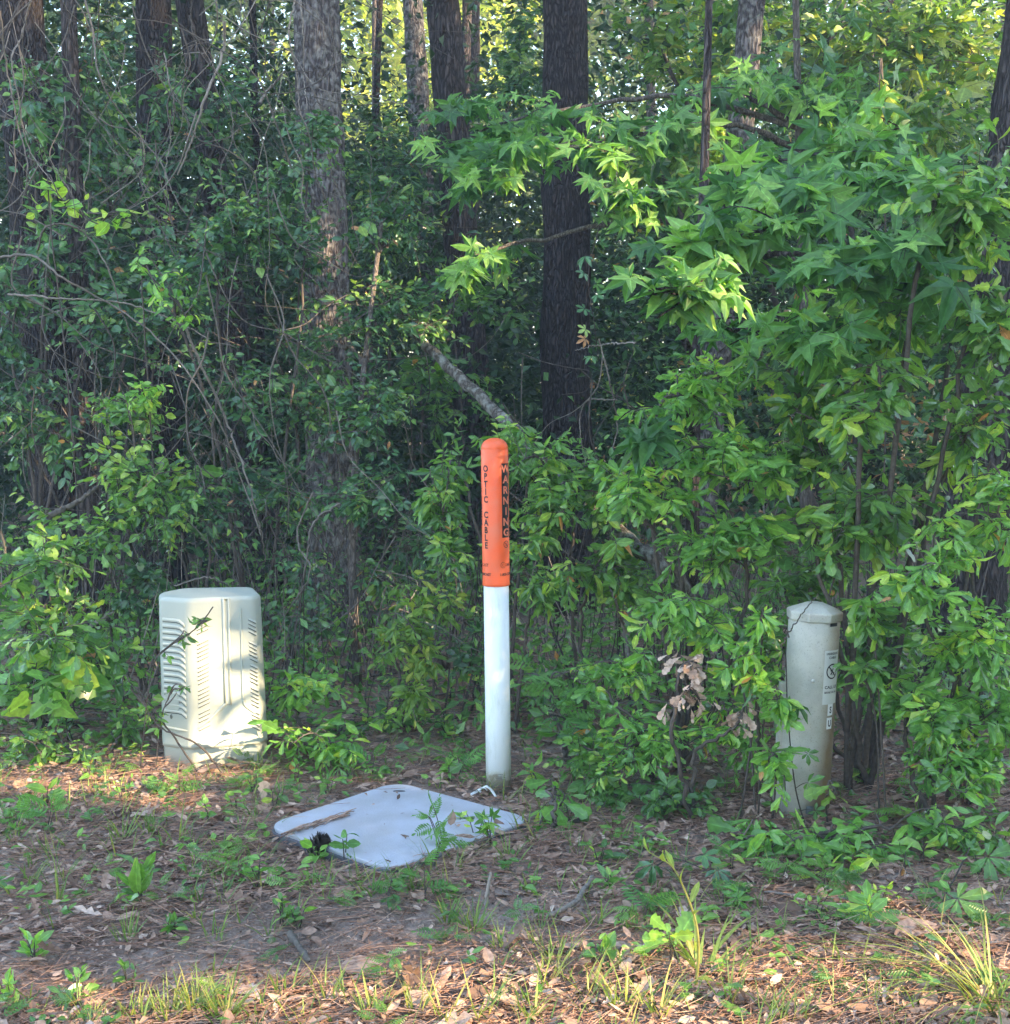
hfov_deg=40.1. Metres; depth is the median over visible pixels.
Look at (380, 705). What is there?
ground cover
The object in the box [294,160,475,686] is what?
young tree
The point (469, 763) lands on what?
weed
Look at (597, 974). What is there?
grass tuft
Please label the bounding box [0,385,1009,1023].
ground
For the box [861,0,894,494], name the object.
pine tree
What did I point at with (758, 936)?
grass tuft
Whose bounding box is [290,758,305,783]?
weed
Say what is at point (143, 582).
shrub
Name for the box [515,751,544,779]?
weed
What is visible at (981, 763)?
shrub
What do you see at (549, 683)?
shrub
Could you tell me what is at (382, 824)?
vault lid
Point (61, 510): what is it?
branch
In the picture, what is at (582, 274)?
creeper
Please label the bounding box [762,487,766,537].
vine
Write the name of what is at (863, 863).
weed
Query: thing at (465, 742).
weed
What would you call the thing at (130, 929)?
grass tuft
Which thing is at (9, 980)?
weed
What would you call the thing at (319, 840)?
pine cone
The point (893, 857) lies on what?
weed
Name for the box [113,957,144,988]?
weed
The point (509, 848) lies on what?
grass tuft
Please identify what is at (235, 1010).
grass tuft
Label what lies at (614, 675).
shrub
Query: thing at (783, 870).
weed
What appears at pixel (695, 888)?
weed stalk
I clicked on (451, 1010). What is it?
grass tuft
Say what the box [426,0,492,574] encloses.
pine tree
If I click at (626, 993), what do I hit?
grass tuft
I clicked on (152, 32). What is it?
pine tree
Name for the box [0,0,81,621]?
pine tree
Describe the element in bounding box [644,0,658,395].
pine tree
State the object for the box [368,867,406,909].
weed
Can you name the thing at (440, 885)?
weed
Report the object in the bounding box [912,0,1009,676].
pine tree
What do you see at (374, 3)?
pine tree
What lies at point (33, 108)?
shrub
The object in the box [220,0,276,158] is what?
pine tree
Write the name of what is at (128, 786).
weed
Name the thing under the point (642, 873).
creeper
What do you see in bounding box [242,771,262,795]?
weed
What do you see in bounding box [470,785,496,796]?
strap
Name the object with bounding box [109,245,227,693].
climbing vine
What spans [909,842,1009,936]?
creeper
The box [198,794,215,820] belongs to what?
weed
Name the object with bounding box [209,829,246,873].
grass tuft
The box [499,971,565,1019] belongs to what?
grass tuft
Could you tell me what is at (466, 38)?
pine tree
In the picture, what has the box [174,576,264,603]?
vine
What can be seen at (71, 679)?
grape vine
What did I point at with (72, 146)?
young tree
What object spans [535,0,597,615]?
pine tree
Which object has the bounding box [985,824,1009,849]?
weed
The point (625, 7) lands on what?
pine tree
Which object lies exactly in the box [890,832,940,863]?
weed
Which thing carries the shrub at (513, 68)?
on the ground at (332, 939)
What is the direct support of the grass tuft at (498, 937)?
on the ground at (332, 939)
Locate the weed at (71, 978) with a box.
[64,964,99,1001]
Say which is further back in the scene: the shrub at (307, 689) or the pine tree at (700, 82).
the pine tree at (700, 82)
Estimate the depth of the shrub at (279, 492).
7.08 m
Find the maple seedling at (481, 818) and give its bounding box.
[474,806,500,844]
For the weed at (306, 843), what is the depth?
4.22 m
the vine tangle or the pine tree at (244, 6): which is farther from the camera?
the pine tree at (244, 6)
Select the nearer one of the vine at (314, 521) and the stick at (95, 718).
the stick at (95, 718)
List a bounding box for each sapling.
[115,675,223,775]
[140,606,212,772]
[407,0,937,601]
[587,349,829,773]
[603,0,1009,719]
[738,117,1009,793]
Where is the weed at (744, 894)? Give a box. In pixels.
[735,884,759,906]
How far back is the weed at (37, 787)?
4.78 m
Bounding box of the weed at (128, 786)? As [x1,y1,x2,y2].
[112,773,133,800]
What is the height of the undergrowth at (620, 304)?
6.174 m
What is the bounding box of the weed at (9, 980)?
[0,967,19,1003]
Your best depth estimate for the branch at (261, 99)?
7.79 m
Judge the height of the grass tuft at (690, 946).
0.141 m
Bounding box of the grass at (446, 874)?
[0,710,1009,1023]
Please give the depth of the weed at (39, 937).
3.55 m
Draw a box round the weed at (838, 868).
[797,857,861,894]
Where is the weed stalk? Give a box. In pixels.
[643,838,713,984]
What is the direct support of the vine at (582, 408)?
hanging from the vine tangle
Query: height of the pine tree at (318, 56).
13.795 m
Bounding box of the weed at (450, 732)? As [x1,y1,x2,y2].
[434,714,455,740]
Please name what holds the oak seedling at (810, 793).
on the ground at (332, 939)
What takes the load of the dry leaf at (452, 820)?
on the vault lid
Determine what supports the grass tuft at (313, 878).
on the ground at (332, 939)
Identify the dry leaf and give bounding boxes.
[236,983,259,999]
[257,781,269,802]
[340,955,382,973]
[447,811,455,824]
[897,918,936,935]
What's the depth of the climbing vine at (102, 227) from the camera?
5.91 m
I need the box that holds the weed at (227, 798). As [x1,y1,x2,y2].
[222,794,245,811]
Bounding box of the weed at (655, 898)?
[617,882,684,927]
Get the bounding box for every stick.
[69,717,135,722]
[286,930,310,961]
[483,871,491,909]
[546,875,594,916]
[603,828,672,866]
[763,891,847,899]
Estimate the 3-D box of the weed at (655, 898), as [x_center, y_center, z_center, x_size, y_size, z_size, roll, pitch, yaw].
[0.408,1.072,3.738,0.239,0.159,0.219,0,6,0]
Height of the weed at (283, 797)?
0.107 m
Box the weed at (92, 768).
[79,750,104,779]
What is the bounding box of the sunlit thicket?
[213,0,617,354]
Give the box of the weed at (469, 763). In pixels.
[438,744,485,781]
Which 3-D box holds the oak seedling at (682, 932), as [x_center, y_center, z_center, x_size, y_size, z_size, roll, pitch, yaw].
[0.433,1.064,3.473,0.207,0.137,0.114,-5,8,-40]
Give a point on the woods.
(592, 36)
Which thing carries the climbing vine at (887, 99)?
on the ground at (332, 939)
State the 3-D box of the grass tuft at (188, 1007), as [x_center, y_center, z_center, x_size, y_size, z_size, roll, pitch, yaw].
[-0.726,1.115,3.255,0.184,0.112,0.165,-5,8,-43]
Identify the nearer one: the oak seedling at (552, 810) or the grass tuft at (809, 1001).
the grass tuft at (809, 1001)
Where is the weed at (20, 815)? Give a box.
[5,794,34,837]
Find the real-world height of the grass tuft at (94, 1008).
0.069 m
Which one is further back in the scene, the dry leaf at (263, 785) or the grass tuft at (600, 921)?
the dry leaf at (263, 785)
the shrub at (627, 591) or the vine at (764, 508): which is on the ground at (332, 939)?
the shrub at (627, 591)
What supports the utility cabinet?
on the ground at (332, 939)
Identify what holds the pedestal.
on the ground at (332, 939)
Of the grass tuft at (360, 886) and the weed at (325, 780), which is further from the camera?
the weed at (325, 780)
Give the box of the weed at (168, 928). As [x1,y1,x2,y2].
[159,911,189,933]
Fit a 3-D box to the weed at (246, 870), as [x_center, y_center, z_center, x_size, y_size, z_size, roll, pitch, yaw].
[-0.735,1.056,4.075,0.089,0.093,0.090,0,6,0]
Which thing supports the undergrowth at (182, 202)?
on the ground at (332, 939)
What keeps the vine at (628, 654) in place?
attached to the shrub at (627, 591)
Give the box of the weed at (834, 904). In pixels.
[814,890,846,921]
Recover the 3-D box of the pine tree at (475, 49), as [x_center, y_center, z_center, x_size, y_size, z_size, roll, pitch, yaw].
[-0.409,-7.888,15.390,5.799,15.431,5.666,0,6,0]
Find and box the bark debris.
[280,808,355,837]
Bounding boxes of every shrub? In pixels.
[0,15,214,632]
[0,21,266,622]
[0,387,242,697]
[0,523,159,729]
[0,700,147,771]
[95,308,314,628]
[136,100,360,649]
[226,189,364,649]
[247,666,396,781]
[260,518,360,672]
[301,705,458,741]
[341,492,484,679]
[345,0,542,580]
[366,565,473,733]
[386,263,598,617]
[406,414,594,733]
[510,653,616,761]
[534,721,730,823]
[548,435,665,715]
[570,638,772,793]
[591,0,1006,575]
[706,604,810,818]
[731,546,934,757]
[832,596,907,814]
[857,421,1009,804]
[862,660,1009,818]
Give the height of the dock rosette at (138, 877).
0.162 m
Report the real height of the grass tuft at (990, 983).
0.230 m
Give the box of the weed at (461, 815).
[455,811,475,819]
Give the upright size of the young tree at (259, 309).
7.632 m
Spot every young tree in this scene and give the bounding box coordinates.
[60,0,105,637]
[249,0,266,450]
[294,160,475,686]
[361,0,382,477]
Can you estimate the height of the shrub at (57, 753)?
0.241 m
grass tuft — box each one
[12,858,50,883]
[51,855,71,903]
[69,998,112,1020]
[99,803,148,839]
[106,903,146,941]
[106,980,167,1015]
[143,971,208,1021]
[157,792,205,842]
[168,962,236,1010]
[175,838,200,872]
[188,970,269,1022]
[193,908,230,945]
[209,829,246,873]
[274,990,318,1023]
[279,889,309,920]
[289,867,330,889]
[344,967,400,1021]
[346,862,384,897]
[385,860,430,889]
[391,955,442,1013]
[414,969,480,1021]
[429,894,465,926]
[452,891,500,932]
[460,959,520,1017]
[482,828,534,861]
[485,915,520,948]
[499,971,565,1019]
[501,861,543,891]
[511,939,580,988]
[538,921,576,967]
[556,945,623,995]
[576,894,624,927]
[577,948,666,1009]
[614,948,706,1018]
[630,884,822,975]
[701,942,755,1001]
[739,910,785,956]
[752,975,819,1021]
[769,875,1009,1023]
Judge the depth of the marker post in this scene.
4.87 m
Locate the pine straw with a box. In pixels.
[0,636,1009,1023]
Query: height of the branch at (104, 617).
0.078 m
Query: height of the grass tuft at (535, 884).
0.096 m
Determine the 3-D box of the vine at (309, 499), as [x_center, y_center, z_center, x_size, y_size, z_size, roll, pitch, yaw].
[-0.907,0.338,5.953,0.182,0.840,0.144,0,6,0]
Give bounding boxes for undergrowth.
[0,0,510,610]
[0,0,1005,580]
[110,303,725,625]
[408,0,1009,593]
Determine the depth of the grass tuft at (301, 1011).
3.20 m
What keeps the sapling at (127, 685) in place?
on the ground at (332, 939)
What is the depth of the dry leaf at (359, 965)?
3.50 m
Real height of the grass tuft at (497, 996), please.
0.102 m
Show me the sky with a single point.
(599, 94)
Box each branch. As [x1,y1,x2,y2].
[46,478,106,519]
[83,611,114,630]
[177,21,225,174]
[258,70,284,104]
[404,314,710,665]
[749,630,762,780]
[770,593,818,662]
[845,646,855,785]
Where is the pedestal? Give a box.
[772,601,842,819]
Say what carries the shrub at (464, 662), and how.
on the ground at (332, 939)
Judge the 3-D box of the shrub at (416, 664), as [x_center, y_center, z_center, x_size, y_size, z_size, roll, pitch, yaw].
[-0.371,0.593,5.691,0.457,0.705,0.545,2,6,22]
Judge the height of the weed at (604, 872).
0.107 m
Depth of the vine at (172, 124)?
7.22 m
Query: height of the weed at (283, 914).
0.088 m
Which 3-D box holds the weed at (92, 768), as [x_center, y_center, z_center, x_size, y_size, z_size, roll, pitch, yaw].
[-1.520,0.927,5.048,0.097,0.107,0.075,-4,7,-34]
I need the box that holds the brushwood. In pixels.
[0,466,1007,751]
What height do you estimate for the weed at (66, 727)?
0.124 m
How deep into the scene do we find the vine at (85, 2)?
6.82 m
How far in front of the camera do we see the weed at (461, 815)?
4.58 m
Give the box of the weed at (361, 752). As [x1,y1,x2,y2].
[336,740,386,781]
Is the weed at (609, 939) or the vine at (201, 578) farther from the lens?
the vine at (201, 578)
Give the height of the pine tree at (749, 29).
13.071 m
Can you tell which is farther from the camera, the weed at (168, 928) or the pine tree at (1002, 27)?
the pine tree at (1002, 27)
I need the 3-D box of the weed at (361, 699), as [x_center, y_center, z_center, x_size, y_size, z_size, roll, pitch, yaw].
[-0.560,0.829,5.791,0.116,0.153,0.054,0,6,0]
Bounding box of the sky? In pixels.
[0,0,999,371]
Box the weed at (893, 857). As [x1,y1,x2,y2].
[887,842,913,875]
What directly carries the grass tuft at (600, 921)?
on the ground at (332, 939)
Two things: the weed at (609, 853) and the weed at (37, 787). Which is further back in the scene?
the weed at (37, 787)
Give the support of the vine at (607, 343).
hanging from the vine tangle
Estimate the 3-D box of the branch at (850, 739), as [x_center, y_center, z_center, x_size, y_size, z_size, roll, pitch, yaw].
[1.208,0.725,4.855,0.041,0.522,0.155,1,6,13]
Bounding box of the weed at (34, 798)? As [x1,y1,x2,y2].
[1,778,69,833]
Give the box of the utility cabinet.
[159,587,267,767]
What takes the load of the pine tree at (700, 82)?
on the ground at (332, 939)
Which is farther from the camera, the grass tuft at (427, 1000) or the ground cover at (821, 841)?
the ground cover at (821, 841)
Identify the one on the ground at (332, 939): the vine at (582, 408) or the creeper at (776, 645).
the creeper at (776, 645)
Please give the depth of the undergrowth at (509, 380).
9.18 m
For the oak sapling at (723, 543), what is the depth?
4.78 m
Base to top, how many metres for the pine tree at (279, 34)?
15.369 m
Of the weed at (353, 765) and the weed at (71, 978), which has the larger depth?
the weed at (353, 765)
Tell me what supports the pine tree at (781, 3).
on the ground at (332, 939)
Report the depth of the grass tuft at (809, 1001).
3.20 m
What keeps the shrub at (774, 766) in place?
on the ground at (332, 939)
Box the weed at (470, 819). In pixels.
[462,811,488,832]
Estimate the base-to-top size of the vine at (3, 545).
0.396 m
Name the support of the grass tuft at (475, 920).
on the ground at (332, 939)
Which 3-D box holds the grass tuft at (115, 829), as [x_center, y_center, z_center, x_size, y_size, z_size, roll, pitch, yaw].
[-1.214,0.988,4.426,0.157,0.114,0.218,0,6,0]
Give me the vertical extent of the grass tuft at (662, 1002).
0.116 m
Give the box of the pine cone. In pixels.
[306,830,332,853]
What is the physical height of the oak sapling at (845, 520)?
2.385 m
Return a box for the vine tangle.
[0,0,769,705]
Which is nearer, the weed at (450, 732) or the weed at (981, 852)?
the weed at (981, 852)
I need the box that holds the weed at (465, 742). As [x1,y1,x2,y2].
[455,738,479,756]
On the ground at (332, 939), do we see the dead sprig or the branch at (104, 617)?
the dead sprig
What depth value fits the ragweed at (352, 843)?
4.25 m
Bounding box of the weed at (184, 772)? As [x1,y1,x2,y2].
[161,763,209,796]
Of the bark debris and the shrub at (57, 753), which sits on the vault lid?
the bark debris
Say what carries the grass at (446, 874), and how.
on the ground at (332, 939)
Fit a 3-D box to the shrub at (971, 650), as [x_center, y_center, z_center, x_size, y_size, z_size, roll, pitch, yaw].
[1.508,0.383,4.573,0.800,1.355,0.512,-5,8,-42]
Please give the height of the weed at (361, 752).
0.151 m
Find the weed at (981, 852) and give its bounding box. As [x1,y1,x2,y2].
[972,849,986,874]
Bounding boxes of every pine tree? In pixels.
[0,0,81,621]
[135,0,191,606]
[175,0,288,588]
[204,6,293,58]
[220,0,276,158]
[293,0,369,635]
[372,0,378,382]
[403,0,452,507]
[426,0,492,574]
[462,0,471,127]
[470,0,479,238]
[494,2,622,39]
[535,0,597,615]
[593,0,629,12]
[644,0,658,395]
[674,0,765,599]
[699,0,720,489]
[763,1,847,53]
[837,0,845,22]
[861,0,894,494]
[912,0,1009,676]
[1000,4,1005,47]
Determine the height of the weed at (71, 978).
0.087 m
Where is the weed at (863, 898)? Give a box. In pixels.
[838,879,899,926]
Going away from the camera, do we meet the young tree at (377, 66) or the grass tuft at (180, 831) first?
the grass tuft at (180, 831)
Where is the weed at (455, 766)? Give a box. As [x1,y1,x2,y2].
[439,757,462,781]
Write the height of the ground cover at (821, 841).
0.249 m
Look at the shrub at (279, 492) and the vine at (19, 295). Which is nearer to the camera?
the vine at (19, 295)
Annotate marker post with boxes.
[481,438,510,793]
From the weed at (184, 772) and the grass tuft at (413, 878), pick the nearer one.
the grass tuft at (413, 878)
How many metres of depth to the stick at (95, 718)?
5.85 m
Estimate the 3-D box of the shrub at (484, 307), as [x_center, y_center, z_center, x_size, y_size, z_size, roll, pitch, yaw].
[-0.303,-0.427,8.368,1.493,2.172,0.995,-5,8,-42]
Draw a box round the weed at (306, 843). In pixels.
[300,838,328,868]
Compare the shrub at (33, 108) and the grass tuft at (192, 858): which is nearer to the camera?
the grass tuft at (192, 858)
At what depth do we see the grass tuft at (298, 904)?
3.83 m
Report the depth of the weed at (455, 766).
5.04 m
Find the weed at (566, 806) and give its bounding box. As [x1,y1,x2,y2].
[556,786,579,818]
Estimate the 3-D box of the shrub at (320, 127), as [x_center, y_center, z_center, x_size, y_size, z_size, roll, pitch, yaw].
[-1.273,-0.619,6.984,1.062,2.879,1.415,0,6,0]
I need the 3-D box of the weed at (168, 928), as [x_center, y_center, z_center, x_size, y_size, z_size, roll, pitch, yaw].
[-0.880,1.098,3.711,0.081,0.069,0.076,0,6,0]
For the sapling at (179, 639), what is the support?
on the ground at (332, 939)
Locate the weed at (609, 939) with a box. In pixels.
[597,931,616,968]
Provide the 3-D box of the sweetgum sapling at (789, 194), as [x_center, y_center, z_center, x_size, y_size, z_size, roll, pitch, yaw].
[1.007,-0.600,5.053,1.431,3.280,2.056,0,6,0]
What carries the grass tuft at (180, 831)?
on the ground at (332, 939)
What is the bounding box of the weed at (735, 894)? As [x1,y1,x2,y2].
[721,883,754,913]
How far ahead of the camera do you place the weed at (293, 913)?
3.77 m
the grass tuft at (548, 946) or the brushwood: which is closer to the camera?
the grass tuft at (548, 946)
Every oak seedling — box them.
[526,778,591,834]
[639,911,701,959]
[803,780,847,821]
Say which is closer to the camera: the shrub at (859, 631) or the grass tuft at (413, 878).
the grass tuft at (413, 878)
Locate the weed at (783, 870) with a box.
[765,857,804,881]
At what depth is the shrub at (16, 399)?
7.62 m
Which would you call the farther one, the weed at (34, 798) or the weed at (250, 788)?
the weed at (250, 788)
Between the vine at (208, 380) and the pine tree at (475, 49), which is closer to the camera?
the vine at (208, 380)
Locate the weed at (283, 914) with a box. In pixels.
[272,891,291,925]
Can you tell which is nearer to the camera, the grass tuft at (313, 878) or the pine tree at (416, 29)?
the grass tuft at (313, 878)
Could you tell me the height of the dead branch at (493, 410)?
1.819 m
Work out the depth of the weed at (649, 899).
3.79 m
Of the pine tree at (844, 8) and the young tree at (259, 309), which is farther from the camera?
the pine tree at (844, 8)
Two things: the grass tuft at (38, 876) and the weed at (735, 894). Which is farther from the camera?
the grass tuft at (38, 876)
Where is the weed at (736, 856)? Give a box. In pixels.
[711,844,744,869]
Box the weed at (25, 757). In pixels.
[4,735,28,762]
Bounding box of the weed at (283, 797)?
[261,781,288,809]
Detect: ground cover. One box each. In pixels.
[0,477,1009,778]
[707,799,1009,873]
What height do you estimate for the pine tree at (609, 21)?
15.794 m
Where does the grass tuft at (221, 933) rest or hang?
on the ground at (332, 939)
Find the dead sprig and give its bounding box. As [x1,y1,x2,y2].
[656,652,762,818]
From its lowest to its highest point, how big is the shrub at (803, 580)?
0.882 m
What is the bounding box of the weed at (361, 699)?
[357,693,377,715]
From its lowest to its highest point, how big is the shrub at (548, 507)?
1.365 m
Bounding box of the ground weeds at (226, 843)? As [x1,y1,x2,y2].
[0,693,1009,1023]
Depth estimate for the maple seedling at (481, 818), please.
4.35 m
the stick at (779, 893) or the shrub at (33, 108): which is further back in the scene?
the shrub at (33, 108)
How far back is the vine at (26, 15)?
6.74 m
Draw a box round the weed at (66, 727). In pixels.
[57,717,78,740]
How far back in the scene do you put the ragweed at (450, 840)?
4.15 m
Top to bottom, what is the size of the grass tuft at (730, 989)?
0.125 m
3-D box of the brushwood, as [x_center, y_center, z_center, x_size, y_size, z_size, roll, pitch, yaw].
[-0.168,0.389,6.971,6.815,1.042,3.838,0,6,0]
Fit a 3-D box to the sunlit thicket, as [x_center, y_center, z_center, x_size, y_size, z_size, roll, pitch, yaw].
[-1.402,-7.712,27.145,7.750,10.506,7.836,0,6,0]
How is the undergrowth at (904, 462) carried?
on the ground at (332, 939)
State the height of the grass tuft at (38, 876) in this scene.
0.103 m
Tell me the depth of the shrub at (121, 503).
6.03 m
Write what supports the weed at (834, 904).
on the ground at (332, 939)
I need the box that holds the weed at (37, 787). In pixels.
[26,777,66,808]
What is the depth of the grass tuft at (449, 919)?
3.78 m
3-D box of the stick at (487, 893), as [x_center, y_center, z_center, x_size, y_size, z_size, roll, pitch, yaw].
[-0.047,1.059,3.850,0.026,0.115,0.016,-3,7,-30]
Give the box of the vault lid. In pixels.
[272,784,526,872]
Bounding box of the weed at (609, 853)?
[586,838,630,864]
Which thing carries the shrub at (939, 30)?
on the ground at (332, 939)
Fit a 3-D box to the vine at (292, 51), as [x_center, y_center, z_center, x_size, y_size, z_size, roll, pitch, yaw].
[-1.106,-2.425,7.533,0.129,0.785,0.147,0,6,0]
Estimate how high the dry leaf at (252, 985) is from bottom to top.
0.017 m
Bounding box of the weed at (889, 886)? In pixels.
[871,881,892,907]
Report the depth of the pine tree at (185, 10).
9.19 m
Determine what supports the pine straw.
on the ground at (332, 939)
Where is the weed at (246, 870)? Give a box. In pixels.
[239,851,268,885]
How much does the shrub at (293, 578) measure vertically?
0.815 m
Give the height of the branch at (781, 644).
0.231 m
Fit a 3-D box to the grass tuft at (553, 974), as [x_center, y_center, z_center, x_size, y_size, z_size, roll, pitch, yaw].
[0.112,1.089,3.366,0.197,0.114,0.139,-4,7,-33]
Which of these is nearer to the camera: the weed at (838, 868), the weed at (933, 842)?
the weed at (838, 868)
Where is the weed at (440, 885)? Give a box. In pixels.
[396,844,470,902]
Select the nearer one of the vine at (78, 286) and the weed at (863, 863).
the weed at (863, 863)
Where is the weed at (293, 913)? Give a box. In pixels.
[284,904,316,928]
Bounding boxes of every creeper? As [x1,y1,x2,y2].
[575,228,608,364]
[633,847,733,890]
[765,633,826,822]
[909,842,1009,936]
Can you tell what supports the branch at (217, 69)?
attached to the vine tangle
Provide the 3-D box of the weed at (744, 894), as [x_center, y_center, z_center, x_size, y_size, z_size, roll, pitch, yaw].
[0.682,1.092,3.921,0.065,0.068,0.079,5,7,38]
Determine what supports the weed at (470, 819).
on the ground at (332, 939)
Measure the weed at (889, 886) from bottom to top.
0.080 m
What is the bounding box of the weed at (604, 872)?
[597,864,625,895]
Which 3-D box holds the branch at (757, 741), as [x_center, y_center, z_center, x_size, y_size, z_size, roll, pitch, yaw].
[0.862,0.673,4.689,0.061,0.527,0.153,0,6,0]
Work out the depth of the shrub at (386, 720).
5.62 m
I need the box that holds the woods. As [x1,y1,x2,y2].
[0,0,1001,436]
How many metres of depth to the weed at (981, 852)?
4.11 m
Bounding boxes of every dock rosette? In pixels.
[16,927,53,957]
[114,851,167,904]
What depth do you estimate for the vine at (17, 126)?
6.85 m
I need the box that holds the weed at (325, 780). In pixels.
[314,773,345,793]
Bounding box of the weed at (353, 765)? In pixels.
[335,756,360,782]
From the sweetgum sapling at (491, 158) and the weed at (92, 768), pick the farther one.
the sweetgum sapling at (491, 158)
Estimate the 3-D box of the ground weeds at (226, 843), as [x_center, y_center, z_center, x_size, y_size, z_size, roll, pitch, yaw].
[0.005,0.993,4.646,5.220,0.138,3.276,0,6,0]
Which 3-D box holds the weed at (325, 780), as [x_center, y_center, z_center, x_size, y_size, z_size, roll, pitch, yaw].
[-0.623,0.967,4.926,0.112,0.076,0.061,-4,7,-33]
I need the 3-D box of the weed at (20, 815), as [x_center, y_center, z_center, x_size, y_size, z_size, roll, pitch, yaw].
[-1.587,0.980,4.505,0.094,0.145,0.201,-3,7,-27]
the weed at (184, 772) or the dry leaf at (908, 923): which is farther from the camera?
the weed at (184, 772)
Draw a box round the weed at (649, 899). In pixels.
[639,888,675,915]
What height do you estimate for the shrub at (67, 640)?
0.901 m
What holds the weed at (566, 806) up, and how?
on the ground at (332, 939)
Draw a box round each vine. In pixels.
[0,10,27,296]
[0,253,260,534]
[0,529,19,623]
[0,644,125,741]
[7,293,208,338]
[11,0,57,189]
[26,173,144,661]
[37,223,140,349]
[84,0,196,225]
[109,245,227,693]
[164,53,175,222]
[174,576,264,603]
[182,323,265,561]
[277,493,312,676]
[280,503,339,662]
[288,0,305,123]
[299,0,307,105]
[575,341,635,350]
[579,398,617,457]
[598,339,617,458]
[609,586,630,656]
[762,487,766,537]
[860,58,903,619]
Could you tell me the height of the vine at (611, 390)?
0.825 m
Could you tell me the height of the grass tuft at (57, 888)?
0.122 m
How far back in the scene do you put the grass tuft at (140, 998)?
3.23 m
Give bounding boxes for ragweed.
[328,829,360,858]
[410,790,452,846]
[424,821,473,865]
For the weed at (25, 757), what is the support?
on the ground at (332, 939)
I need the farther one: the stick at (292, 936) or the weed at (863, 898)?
the weed at (863, 898)
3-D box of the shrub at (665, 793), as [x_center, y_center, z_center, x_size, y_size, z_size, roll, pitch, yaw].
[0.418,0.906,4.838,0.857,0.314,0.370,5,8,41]
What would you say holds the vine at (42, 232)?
attached to the vine tangle
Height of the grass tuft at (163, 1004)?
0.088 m
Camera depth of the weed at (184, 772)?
4.92 m
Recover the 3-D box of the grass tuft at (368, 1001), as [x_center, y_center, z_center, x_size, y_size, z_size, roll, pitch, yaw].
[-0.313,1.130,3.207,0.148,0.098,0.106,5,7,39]
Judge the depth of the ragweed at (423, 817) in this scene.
4.30 m
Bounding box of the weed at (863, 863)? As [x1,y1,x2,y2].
[843,853,872,872]
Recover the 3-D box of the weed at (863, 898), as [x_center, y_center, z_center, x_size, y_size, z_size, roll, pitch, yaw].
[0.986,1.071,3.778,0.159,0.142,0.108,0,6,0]
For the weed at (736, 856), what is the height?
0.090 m
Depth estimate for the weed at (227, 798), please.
4.71 m

